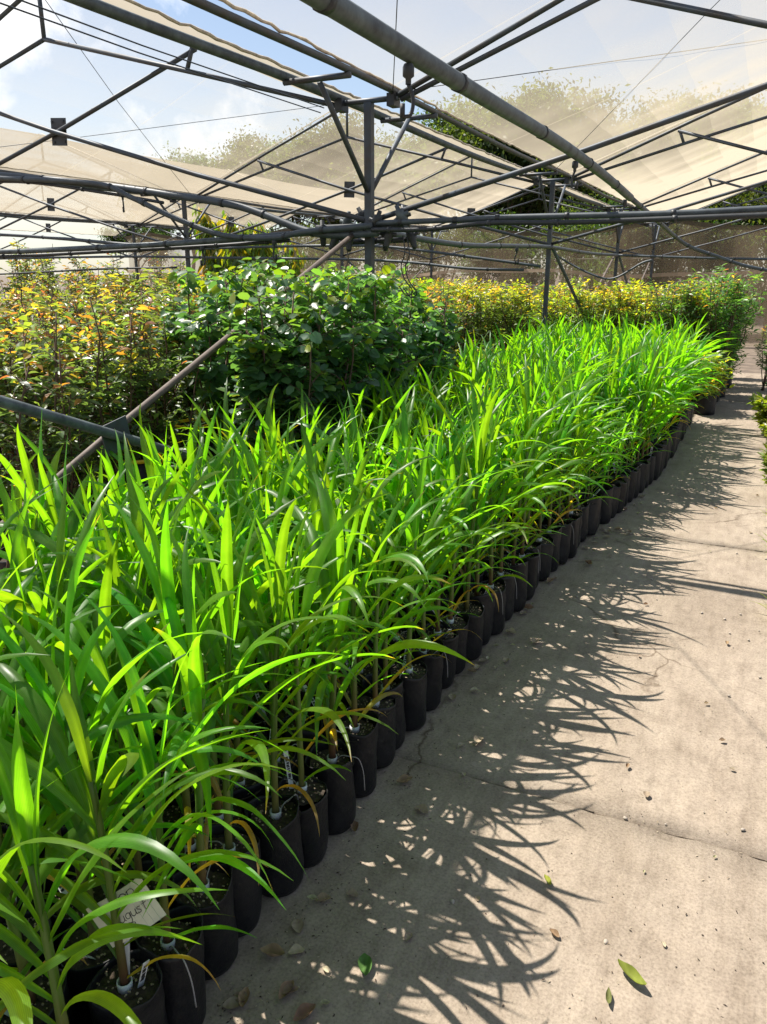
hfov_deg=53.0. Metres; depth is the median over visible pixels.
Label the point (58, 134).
roof truss
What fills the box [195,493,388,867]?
potted corn
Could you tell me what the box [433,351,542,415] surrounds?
potted corn
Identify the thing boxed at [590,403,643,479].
potted corn
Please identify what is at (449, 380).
potted plant
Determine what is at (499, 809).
leaf litter
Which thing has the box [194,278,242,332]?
potted shrub
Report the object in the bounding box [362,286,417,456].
potted shrub
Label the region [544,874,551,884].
leaf scrap
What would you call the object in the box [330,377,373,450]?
potted corn
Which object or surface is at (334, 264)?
potted shrub
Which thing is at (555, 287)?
potted shrub
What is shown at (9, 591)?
potted corn
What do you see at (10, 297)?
potted shrub
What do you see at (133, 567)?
potted corn
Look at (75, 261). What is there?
orange bush
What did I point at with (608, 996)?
leaf scrap
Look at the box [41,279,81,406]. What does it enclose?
potted shrub
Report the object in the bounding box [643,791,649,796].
fallen leaf
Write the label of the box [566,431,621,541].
potted corn
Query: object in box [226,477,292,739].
potted corn
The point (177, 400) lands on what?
potted shrub
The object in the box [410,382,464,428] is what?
potted corn
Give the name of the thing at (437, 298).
potted shrub
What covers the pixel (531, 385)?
potted corn
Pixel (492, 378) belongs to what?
potted corn
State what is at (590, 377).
potted corn
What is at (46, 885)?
potted corn
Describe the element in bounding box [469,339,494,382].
potted corn
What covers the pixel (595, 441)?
potted corn
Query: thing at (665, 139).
background tree
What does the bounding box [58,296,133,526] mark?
potted shrub
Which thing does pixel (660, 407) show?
potted corn
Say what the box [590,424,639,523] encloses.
potted corn
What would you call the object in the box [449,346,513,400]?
potted corn
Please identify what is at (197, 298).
potted shrub
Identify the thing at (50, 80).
sky
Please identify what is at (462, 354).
potted corn
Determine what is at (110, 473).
potted corn
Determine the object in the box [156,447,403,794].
potted corn
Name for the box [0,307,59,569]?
potted shrub
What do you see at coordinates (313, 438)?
potted corn
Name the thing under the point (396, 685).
potted corn
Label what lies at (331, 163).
background tree
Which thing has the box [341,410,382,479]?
potted corn
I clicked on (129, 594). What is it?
potted corn
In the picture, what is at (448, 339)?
potted shrub
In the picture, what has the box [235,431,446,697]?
potted corn
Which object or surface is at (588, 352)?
potted corn
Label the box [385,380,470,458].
potted corn
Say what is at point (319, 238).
roof truss
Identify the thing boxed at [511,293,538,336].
potted shrub
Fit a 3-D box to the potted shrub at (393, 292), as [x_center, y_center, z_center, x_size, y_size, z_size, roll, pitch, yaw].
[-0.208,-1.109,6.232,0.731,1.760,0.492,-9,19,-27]
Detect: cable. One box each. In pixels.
[0,2,320,112]
[19,0,323,107]
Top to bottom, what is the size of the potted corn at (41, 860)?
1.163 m
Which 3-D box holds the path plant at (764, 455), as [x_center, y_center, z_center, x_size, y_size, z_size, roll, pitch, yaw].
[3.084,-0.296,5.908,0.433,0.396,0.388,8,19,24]
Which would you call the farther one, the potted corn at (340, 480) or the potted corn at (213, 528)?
the potted corn at (340, 480)
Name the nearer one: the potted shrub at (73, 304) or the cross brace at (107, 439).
the cross brace at (107, 439)
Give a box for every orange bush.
[5,238,39,300]
[15,253,52,298]
[21,244,63,305]
[60,255,100,300]
[97,253,128,298]
[140,252,168,293]
[169,252,185,295]
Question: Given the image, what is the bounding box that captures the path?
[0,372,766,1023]
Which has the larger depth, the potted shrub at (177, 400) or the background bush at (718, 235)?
the background bush at (718, 235)
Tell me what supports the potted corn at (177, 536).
on the path
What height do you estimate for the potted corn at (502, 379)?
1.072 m
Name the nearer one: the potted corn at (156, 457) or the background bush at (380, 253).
the potted corn at (156, 457)
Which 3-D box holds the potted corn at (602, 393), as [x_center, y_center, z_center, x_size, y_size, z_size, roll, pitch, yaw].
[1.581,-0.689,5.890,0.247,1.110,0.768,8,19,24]
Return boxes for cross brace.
[0,233,353,522]
[344,256,429,278]
[551,249,614,316]
[618,256,650,283]
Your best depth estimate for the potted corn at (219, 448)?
2.93 m
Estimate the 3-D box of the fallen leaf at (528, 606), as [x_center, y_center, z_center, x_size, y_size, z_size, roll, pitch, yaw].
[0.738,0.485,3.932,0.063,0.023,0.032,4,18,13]
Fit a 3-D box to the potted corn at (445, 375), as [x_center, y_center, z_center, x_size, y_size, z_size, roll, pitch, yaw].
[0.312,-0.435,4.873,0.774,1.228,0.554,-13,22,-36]
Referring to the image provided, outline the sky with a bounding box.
[0,0,766,275]
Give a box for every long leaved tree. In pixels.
[188,204,266,279]
[244,224,314,285]
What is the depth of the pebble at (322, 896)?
2.11 m
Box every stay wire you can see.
[1,105,322,146]
[45,0,187,190]
[392,0,397,93]
[414,42,744,89]
[556,0,719,168]
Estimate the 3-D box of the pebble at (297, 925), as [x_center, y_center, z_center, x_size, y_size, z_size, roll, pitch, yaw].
[-0.226,1.087,2.022,0.038,0.010,0.037,10,20,30]
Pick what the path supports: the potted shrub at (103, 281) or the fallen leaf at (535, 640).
the fallen leaf at (535, 640)
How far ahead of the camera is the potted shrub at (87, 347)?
4.77 m
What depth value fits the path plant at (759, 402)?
8.08 m
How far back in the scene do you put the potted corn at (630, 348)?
6.19 m
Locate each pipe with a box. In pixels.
[0,169,427,226]
[0,212,223,231]
[0,214,193,230]
[53,183,360,222]
[63,0,613,211]
[182,0,666,222]
[300,0,633,200]
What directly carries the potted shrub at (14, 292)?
on the ground
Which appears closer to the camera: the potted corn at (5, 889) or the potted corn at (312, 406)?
the potted corn at (5, 889)
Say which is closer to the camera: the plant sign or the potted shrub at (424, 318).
the plant sign
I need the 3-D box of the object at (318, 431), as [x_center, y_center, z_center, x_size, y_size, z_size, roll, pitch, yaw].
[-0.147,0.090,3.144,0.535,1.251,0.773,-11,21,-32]
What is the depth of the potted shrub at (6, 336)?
4.40 m
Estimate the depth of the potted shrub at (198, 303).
6.41 m
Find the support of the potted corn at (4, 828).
on the path
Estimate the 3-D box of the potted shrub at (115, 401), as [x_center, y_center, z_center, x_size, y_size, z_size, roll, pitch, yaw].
[-1.421,-0.333,4.077,0.547,1.561,0.525,-9,19,-27]
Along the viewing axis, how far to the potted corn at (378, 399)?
4.16 m
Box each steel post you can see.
[106,223,158,279]
[140,194,209,295]
[282,71,437,304]
[315,215,355,270]
[423,230,448,282]
[519,171,582,332]
[600,205,632,290]
[642,222,668,299]
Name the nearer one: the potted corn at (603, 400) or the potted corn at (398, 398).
the potted corn at (398, 398)
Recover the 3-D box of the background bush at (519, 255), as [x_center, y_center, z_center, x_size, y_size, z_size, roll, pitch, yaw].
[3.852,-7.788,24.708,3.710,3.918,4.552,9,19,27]
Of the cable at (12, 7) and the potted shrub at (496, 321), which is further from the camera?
the potted shrub at (496, 321)
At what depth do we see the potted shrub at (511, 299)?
12.88 m
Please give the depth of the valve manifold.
4.85 m
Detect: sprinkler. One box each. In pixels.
[120,195,124,212]
[200,246,205,265]
[272,240,277,260]
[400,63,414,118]
[514,247,518,263]
[571,161,578,189]
[621,199,626,211]
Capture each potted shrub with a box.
[0,268,62,391]
[0,278,41,352]
[0,291,111,518]
[0,294,16,391]
[0,294,66,468]
[0,294,85,535]
[0,302,31,515]
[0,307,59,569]
[0,327,107,505]
[0,328,41,547]
[0,353,46,623]
[1,287,73,487]
[3,279,31,322]
[5,301,48,439]
[6,276,38,305]
[25,261,71,317]
[30,297,76,430]
[33,280,55,312]
[39,275,66,307]
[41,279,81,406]
[43,289,118,373]
[47,297,158,496]
[51,265,81,328]
[56,285,114,506]
[57,286,87,441]
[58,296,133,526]
[60,261,107,329]
[60,273,93,319]
[69,291,117,473]
[72,298,169,419]
[74,278,112,315]
[76,310,149,450]
[81,270,110,301]
[87,288,115,319]
[94,270,126,297]
[98,276,208,464]
[100,271,138,322]
[102,267,152,341]
[108,269,193,464]
[111,268,174,462]
[134,268,164,443]
[138,293,216,430]
[143,272,179,295]
[144,304,198,472]
[145,280,201,462]
[147,278,212,414]
[154,270,180,309]
[154,283,187,393]
[155,279,234,418]
[156,278,178,294]
[160,266,179,295]
[161,262,264,457]
[171,273,203,300]
[172,272,256,418]
[176,272,224,311]
[180,279,202,310]
[183,271,232,300]
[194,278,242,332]
[199,272,222,296]
[199,296,205,310]
[216,292,321,479]
[224,256,286,466]
[227,269,335,474]
[228,292,351,462]
[229,279,275,302]
[230,308,334,460]
[234,291,352,435]
[254,269,355,404]
[262,266,302,319]
[290,271,382,490]
[304,264,357,289]
[304,266,352,307]
[308,268,404,410]
[311,268,402,470]
[317,270,423,432]
[320,322,368,378]
[324,262,349,305]
[328,261,402,306]
[347,302,413,385]
[350,264,428,471]
[351,279,451,396]
[361,263,396,295]
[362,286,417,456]
[378,275,429,363]
[384,263,409,304]
[386,273,435,313]
[391,275,423,304]
[392,285,462,396]
[400,279,456,359]
[411,281,457,357]
[416,278,451,295]
[423,286,459,305]
[424,280,457,376]
[428,279,453,311]
[428,281,451,349]
[432,277,455,293]
[441,291,486,365]
[447,277,469,349]
[449,285,481,346]
[449,295,464,346]
[450,276,476,289]
[454,280,476,350]
[455,286,483,342]
[457,287,502,349]
[470,278,497,345]
[470,280,496,300]
[475,287,505,347]
[477,287,498,349]
[482,285,514,360]
[491,278,527,349]
[493,288,535,341]
[494,285,531,341]
[510,295,555,343]
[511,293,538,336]
[517,284,550,323]
[521,284,557,337]
[530,284,565,323]
[533,295,569,332]
[539,287,571,321]
[542,283,565,296]
[542,293,580,337]
[550,283,594,330]
[565,295,606,337]
[566,276,609,333]
[581,287,614,328]
[585,277,612,313]
[589,281,621,328]
[594,283,642,340]
[601,282,649,336]
[609,280,646,323]
[610,279,645,327]
[620,283,657,338]
[630,277,661,301]
[631,297,664,330]
[637,284,673,333]
[645,273,705,340]
[646,285,673,319]
[659,282,706,341]
[660,278,710,329]
[663,279,697,333]
[683,263,754,401]
[687,290,724,397]
[698,265,766,397]
[701,284,735,337]
[712,275,759,388]
[713,354,732,389]
[752,325,766,390]
[763,350,766,387]
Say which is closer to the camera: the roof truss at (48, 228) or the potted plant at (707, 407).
the potted plant at (707, 407)
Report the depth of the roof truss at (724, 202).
16.13 m
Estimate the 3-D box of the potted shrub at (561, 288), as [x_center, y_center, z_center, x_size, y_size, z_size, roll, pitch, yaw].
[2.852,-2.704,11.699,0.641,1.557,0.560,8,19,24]
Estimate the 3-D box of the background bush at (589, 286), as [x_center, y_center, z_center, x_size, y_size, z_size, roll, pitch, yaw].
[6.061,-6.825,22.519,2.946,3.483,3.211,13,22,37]
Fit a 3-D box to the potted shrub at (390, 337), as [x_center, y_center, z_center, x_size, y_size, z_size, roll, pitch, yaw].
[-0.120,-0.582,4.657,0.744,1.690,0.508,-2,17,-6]
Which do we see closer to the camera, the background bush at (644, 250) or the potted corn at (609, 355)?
the potted corn at (609, 355)
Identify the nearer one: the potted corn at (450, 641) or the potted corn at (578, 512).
the potted corn at (450, 641)
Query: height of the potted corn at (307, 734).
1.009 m
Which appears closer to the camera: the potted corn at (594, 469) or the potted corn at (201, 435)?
the potted corn at (201, 435)
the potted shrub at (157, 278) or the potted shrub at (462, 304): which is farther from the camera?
the potted shrub at (157, 278)
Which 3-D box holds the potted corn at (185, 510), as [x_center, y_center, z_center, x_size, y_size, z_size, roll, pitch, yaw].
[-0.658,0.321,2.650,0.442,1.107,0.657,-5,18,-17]
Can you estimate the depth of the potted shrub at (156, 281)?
8.60 m
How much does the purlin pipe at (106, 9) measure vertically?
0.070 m
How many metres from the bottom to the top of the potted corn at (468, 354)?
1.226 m
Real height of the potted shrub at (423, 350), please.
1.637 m
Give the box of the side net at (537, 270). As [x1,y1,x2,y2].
[124,221,766,296]
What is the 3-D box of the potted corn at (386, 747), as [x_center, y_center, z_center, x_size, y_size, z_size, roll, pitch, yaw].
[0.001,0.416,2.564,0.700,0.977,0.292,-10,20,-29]
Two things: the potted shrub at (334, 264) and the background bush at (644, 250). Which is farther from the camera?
the background bush at (644, 250)
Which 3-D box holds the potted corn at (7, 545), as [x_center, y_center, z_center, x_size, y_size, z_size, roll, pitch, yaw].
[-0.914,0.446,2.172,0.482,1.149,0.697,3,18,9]
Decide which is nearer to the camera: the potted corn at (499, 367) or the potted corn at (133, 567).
the potted corn at (133, 567)
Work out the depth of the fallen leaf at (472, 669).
3.32 m
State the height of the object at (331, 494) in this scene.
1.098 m
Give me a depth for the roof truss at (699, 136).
8.06 m
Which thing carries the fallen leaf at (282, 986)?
on the path
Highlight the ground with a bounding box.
[0,274,766,651]
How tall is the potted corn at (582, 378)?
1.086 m
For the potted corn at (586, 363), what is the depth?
6.00 m
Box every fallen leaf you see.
[222,996,242,1008]
[232,991,248,1000]
[238,987,249,1006]
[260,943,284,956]
[278,980,293,998]
[282,983,298,993]
[288,943,304,953]
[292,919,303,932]
[293,1003,315,1020]
[307,894,317,899]
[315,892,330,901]
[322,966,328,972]
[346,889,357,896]
[351,820,357,830]
[396,774,412,782]
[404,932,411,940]
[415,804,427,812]
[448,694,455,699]
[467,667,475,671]
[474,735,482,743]
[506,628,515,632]
[524,604,533,608]
[532,637,539,642]
[550,928,559,936]
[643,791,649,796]
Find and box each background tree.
[94,225,176,266]
[131,141,232,272]
[183,124,306,236]
[244,124,359,241]
[257,112,392,267]
[350,123,419,268]
[375,124,446,279]
[388,82,563,283]
[429,67,586,281]
[507,73,634,288]
[545,89,594,284]
[569,103,633,290]
[596,103,695,285]
[635,105,751,282]
[704,104,766,285]
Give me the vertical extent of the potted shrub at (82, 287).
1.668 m
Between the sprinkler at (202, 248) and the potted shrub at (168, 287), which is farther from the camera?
the potted shrub at (168, 287)
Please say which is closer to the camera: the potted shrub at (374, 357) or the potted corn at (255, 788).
the potted corn at (255, 788)
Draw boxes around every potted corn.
[0,412,62,618]
[0,448,276,834]
[0,453,48,713]
[0,463,98,648]
[0,476,72,659]
[0,476,144,827]
[0,479,111,823]
[0,480,158,799]
[0,484,223,742]
[0,489,116,650]
[0,490,124,828]
[0,514,180,967]
[0,514,262,1023]
[0,545,183,970]
[0,565,89,923]
[0,567,34,757]
[0,570,87,824]
[0,613,295,1023]
[0,618,203,1023]
[0,653,159,1000]
[0,667,224,1023]
[0,800,71,1020]
[0,837,179,1023]
[1,705,22,868]
[2,522,31,604]
[3,434,92,715]
[3,559,132,894]
[11,424,184,646]
[13,459,177,533]
[13,588,286,949]
[15,594,343,1023]
[34,524,309,979]
[35,434,283,775]
[35,473,252,745]
[35,541,207,871]
[37,464,249,791]
[39,440,226,671]
[43,482,218,708]
[49,470,301,810]
[56,494,343,837]
[65,451,144,620]
[70,448,235,713]
[72,452,177,529]
[78,427,252,647]
[79,430,148,566]
[79,554,165,827]
[84,490,294,873]
[88,477,392,937]
[89,455,362,797]
[101,446,202,522]
[104,404,274,557]
[104,467,253,738]
[118,475,359,802]
[128,404,219,532]
[142,410,295,528]
[143,407,229,556]
[145,459,278,566]
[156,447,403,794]
[157,441,218,673]
[158,481,421,897]
[159,475,284,750]
[169,434,310,670]
[170,480,320,714]
[171,380,291,501]
[171,418,353,693]
[178,403,323,474]
[179,419,246,578]
[181,391,315,520]
[183,442,268,501]
[191,441,275,701]
[192,415,304,548]
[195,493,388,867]
[202,400,380,548]
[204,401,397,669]
[210,384,298,533]
[210,423,373,500]
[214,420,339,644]
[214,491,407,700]
[221,428,354,531]
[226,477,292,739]
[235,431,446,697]
[243,504,411,775]
[254,416,425,737]
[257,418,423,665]
[262,413,394,603]
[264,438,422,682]
[265,410,295,497]
[276,476,491,749]
[277,462,473,797]
[281,412,301,498]
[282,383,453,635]
[282,391,392,484]
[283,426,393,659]
[284,490,462,768]
[287,469,415,834]
[292,429,412,620]
[298,395,415,491]
[301,384,379,545]
[301,408,385,522]
[304,450,428,681]
[312,385,390,489]
[315,421,415,473]
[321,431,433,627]
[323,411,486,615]
[324,390,418,605]
[325,398,437,521]
[327,376,427,445]
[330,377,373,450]
[334,425,498,672]
[334,451,469,659]
[334,451,525,710]
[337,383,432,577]
[337,407,369,580]
[337,426,516,730]
[339,413,433,464]
[340,386,415,520]
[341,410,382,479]
[347,372,466,476]
[354,367,449,445]
[357,408,539,688]
[358,355,432,447]
[361,388,456,516]
[362,375,458,442]
[362,396,470,530]
[366,367,398,468]
[367,430,428,590]
[368,380,464,436]
[369,369,458,448]
[370,387,472,639]
[373,386,461,435]
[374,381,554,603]
[376,366,464,450]
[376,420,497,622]
[381,365,517,471]
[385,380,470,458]
[389,393,513,578]
[392,357,507,428]
[396,343,464,414]
[398,420,488,673]
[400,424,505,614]
[406,360,467,405]
[408,378,574,565]
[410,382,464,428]
[411,381,540,556]
[412,369,459,435]
[417,383,571,660]
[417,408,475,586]
[421,357,548,542]
[423,361,480,428]
[424,370,489,409]
[425,381,579,634]
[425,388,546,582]
[426,345,502,408]
[429,364,468,405]
[431,345,497,398]
[432,336,505,412]
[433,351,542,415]
[443,329,508,381]
[444,376,549,645]
[445,377,496,423]
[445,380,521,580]
[445,396,516,563]
[446,344,480,405]
[447,348,503,406]
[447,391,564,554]
[449,333,496,380]
[449,339,484,400]
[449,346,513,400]
[449,358,536,475]
[449,402,581,620]
[450,360,500,494]
[450,369,554,505]
[451,361,520,532]
[452,343,504,387]
[452,367,567,534]
[457,388,522,528]
[461,350,584,521]
[462,385,472,529]
[466,329,488,360]
[466,344,515,413]
[466,350,588,535]
[466,355,607,587]
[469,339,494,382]
[478,364,492,382]
[479,383,566,550]
[480,366,578,600]
[483,356,557,397]
[485,354,519,415]
[487,349,598,436]
[489,359,509,404]
[493,322,549,366]
[494,408,607,611]
[495,334,515,372]
[495,345,509,391]
[495,350,533,386]
[497,340,533,367]
[498,383,587,580]
[499,386,592,538]
[502,356,563,521]
[502,361,626,511]
[503,326,561,374]
[503,353,623,524]
[507,351,544,428]
[509,354,595,507]
[509,381,599,524]
[513,378,626,571]
[514,351,640,547]
[514,361,537,384]
[514,365,611,498]
[517,346,617,422]
[518,337,582,375]
[521,393,630,563]
[526,350,621,468]
[527,343,562,427]
[529,360,570,385]
[531,356,636,443]
[532,340,539,361]
[532,347,584,385]
[541,372,608,492]
[542,355,616,507]
[542,381,620,557]
[546,338,554,368]
[549,355,590,486]
[555,356,602,389]
[556,347,628,406]
[558,351,608,392]
[558,445,606,502]
[562,329,629,376]
[563,349,588,482]
[564,344,629,426]
[565,405,616,493]
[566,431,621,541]
[568,347,623,403]
[572,348,652,457]
[576,414,622,484]
[578,358,607,473]
[579,414,642,534]
[580,356,620,468]
[580,411,627,492]
[580,421,630,528]
[584,350,608,463]
[585,347,660,471]
[586,409,643,517]
[588,354,653,463]
[589,323,639,425]
[589,336,651,454]
[589,402,618,481]
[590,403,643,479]
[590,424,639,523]
[593,335,687,462]
[599,326,663,465]
[599,409,635,505]
[602,348,695,487]
[604,336,698,492]
[605,409,638,513]
[608,403,672,502]
[609,335,647,454]
[621,394,644,497]
[639,347,676,484]
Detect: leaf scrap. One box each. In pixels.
[358,953,371,975]
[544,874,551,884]
[606,987,611,1002]
[618,958,646,984]
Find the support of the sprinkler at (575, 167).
hanging from the pipe at (357, 19)
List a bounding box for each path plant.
[747,391,766,431]
[757,448,766,485]
[758,420,766,448]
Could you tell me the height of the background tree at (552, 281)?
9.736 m
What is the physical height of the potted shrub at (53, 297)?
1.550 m
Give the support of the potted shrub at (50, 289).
on the ground
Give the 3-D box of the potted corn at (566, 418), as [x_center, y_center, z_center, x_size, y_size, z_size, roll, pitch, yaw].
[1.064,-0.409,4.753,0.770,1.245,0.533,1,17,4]
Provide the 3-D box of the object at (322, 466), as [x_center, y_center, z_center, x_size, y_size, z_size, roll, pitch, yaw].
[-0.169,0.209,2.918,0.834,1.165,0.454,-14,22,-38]
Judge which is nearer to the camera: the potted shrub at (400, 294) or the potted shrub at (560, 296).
the potted shrub at (400, 294)
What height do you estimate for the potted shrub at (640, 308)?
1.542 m
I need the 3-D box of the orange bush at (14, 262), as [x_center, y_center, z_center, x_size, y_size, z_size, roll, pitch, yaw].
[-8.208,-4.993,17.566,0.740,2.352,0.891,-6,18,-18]
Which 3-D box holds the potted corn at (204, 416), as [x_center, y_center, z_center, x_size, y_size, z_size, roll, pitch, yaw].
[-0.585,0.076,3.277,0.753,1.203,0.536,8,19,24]
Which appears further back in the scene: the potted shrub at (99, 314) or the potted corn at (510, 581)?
the potted shrub at (99, 314)
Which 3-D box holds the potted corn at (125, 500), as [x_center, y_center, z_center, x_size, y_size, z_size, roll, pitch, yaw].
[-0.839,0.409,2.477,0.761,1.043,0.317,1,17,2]
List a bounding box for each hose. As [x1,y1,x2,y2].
[0,172,379,238]
[0,176,372,240]
[0,181,163,203]
[0,229,370,254]
[0,233,248,244]
[0,238,290,258]
[0,255,523,270]
[183,244,540,267]
[371,212,766,232]
[376,205,766,225]
[380,232,618,256]
[558,255,652,279]
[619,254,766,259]
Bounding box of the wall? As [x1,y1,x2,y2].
[426,284,559,312]
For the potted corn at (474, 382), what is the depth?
4.10 m
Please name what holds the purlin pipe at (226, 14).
on the steel post at (369, 183)
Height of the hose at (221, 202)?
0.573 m
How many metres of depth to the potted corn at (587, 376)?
5.75 m
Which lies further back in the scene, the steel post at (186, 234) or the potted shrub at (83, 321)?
the steel post at (186, 234)
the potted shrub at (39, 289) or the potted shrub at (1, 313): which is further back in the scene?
the potted shrub at (39, 289)
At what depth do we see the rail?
11.60 m
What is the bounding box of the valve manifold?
[315,204,418,297]
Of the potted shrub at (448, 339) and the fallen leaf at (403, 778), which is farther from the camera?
the potted shrub at (448, 339)
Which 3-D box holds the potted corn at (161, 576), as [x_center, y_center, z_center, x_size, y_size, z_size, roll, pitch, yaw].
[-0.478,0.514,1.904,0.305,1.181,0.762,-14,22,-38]
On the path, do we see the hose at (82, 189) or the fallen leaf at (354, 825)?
the fallen leaf at (354, 825)
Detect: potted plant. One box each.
[444,370,457,390]
[685,348,735,414]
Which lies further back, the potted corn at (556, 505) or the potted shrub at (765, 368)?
the potted shrub at (765, 368)
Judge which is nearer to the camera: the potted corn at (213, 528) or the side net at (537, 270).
the potted corn at (213, 528)
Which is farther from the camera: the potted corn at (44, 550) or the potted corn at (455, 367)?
the potted corn at (455, 367)
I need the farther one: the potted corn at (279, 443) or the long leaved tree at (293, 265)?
the long leaved tree at (293, 265)
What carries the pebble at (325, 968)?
on the path
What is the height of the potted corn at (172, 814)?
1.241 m
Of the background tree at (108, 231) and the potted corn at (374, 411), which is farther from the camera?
the background tree at (108, 231)
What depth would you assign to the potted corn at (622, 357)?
5.96 m
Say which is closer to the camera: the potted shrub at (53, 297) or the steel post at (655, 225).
the potted shrub at (53, 297)
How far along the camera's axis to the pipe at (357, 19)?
2.25 m
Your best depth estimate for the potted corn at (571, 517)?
4.54 m
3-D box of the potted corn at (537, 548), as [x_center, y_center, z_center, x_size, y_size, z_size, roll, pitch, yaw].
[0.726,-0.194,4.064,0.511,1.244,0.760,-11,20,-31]
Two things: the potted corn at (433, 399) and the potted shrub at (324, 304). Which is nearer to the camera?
the potted corn at (433, 399)
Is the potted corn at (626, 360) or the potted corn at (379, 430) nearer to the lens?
the potted corn at (379, 430)
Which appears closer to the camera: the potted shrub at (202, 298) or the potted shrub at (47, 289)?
the potted shrub at (202, 298)
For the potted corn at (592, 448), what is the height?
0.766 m
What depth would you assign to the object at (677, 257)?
12.49 m
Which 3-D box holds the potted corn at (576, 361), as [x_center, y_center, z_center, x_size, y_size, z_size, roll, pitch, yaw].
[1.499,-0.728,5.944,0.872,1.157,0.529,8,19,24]
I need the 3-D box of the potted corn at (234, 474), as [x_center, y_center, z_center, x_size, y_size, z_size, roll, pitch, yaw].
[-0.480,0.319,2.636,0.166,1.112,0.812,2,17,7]
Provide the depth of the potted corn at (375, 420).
3.93 m
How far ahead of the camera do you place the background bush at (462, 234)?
25.39 m
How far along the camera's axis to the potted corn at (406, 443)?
3.10 m
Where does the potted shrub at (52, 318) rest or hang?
on the ground
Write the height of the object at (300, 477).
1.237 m
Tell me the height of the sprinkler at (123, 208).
0.135 m
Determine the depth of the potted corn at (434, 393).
4.51 m
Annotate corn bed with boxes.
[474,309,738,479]
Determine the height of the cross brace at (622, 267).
1.928 m
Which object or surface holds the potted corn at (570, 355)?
on the path
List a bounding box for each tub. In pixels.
[113,450,161,508]
[172,418,215,502]
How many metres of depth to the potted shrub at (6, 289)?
6.26 m
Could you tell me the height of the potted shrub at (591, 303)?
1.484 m
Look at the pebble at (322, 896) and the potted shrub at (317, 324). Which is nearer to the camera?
the pebble at (322, 896)
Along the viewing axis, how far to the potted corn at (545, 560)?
4.25 m
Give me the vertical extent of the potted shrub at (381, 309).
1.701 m
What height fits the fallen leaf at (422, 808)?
0.017 m
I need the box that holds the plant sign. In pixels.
[86,879,165,980]
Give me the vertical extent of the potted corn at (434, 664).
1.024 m
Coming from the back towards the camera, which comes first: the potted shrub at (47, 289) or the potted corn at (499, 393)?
the potted shrub at (47, 289)
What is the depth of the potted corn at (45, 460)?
2.59 m
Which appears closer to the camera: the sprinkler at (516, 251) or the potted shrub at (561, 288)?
the sprinkler at (516, 251)
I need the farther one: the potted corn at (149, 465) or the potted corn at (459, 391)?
the potted corn at (459, 391)
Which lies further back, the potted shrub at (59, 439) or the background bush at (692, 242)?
the background bush at (692, 242)
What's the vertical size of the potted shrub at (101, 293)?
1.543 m
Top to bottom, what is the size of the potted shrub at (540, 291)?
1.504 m
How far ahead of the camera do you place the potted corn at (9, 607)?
1.80 m
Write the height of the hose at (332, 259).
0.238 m
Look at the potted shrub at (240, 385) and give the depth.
3.69 m
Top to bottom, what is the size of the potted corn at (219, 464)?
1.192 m
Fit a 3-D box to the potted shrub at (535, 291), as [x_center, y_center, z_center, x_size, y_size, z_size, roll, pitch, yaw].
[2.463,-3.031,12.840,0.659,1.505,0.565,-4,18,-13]
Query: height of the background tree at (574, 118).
8.929 m
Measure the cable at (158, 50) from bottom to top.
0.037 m
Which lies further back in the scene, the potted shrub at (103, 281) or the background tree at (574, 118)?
the background tree at (574, 118)
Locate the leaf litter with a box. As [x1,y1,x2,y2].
[217,439,765,1023]
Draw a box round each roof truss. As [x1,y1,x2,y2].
[0,0,364,221]
[0,183,169,241]
[0,193,126,254]
[112,226,183,261]
[139,200,339,255]
[196,108,546,244]
[267,215,429,259]
[343,157,614,255]
[381,0,766,219]
[433,185,645,259]
[551,90,766,244]
[619,150,766,253]
[663,183,766,255]
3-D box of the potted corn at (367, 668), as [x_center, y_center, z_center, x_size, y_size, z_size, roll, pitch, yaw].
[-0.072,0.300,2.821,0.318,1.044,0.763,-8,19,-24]
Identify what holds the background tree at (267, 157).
on the ground
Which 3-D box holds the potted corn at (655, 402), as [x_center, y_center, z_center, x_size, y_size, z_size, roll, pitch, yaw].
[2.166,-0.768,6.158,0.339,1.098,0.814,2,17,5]
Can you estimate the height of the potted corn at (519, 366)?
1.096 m
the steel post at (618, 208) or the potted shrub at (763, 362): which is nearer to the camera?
the potted shrub at (763, 362)
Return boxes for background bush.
[215,212,309,265]
[281,218,364,276]
[300,237,364,279]
[306,199,453,282]
[402,214,494,281]
[440,208,549,284]
[452,225,550,284]
[516,194,642,291]
[519,186,706,296]
[552,219,635,295]
[583,191,766,289]
[599,201,747,298]
[632,193,766,312]
[674,187,766,337]
[748,243,766,321]
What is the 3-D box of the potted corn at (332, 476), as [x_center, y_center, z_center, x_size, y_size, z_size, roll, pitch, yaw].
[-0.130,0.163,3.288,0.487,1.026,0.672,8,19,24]
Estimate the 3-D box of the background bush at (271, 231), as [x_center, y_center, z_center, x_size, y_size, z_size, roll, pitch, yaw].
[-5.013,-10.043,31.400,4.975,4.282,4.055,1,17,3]
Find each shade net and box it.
[0,0,610,225]
[0,128,422,228]
[0,183,241,235]
[219,0,766,210]
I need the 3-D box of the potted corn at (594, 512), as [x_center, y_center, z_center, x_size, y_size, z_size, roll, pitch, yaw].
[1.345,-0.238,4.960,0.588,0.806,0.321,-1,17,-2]
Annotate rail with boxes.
[0,266,176,274]
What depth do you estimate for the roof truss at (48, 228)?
18.19 m
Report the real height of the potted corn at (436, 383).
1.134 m

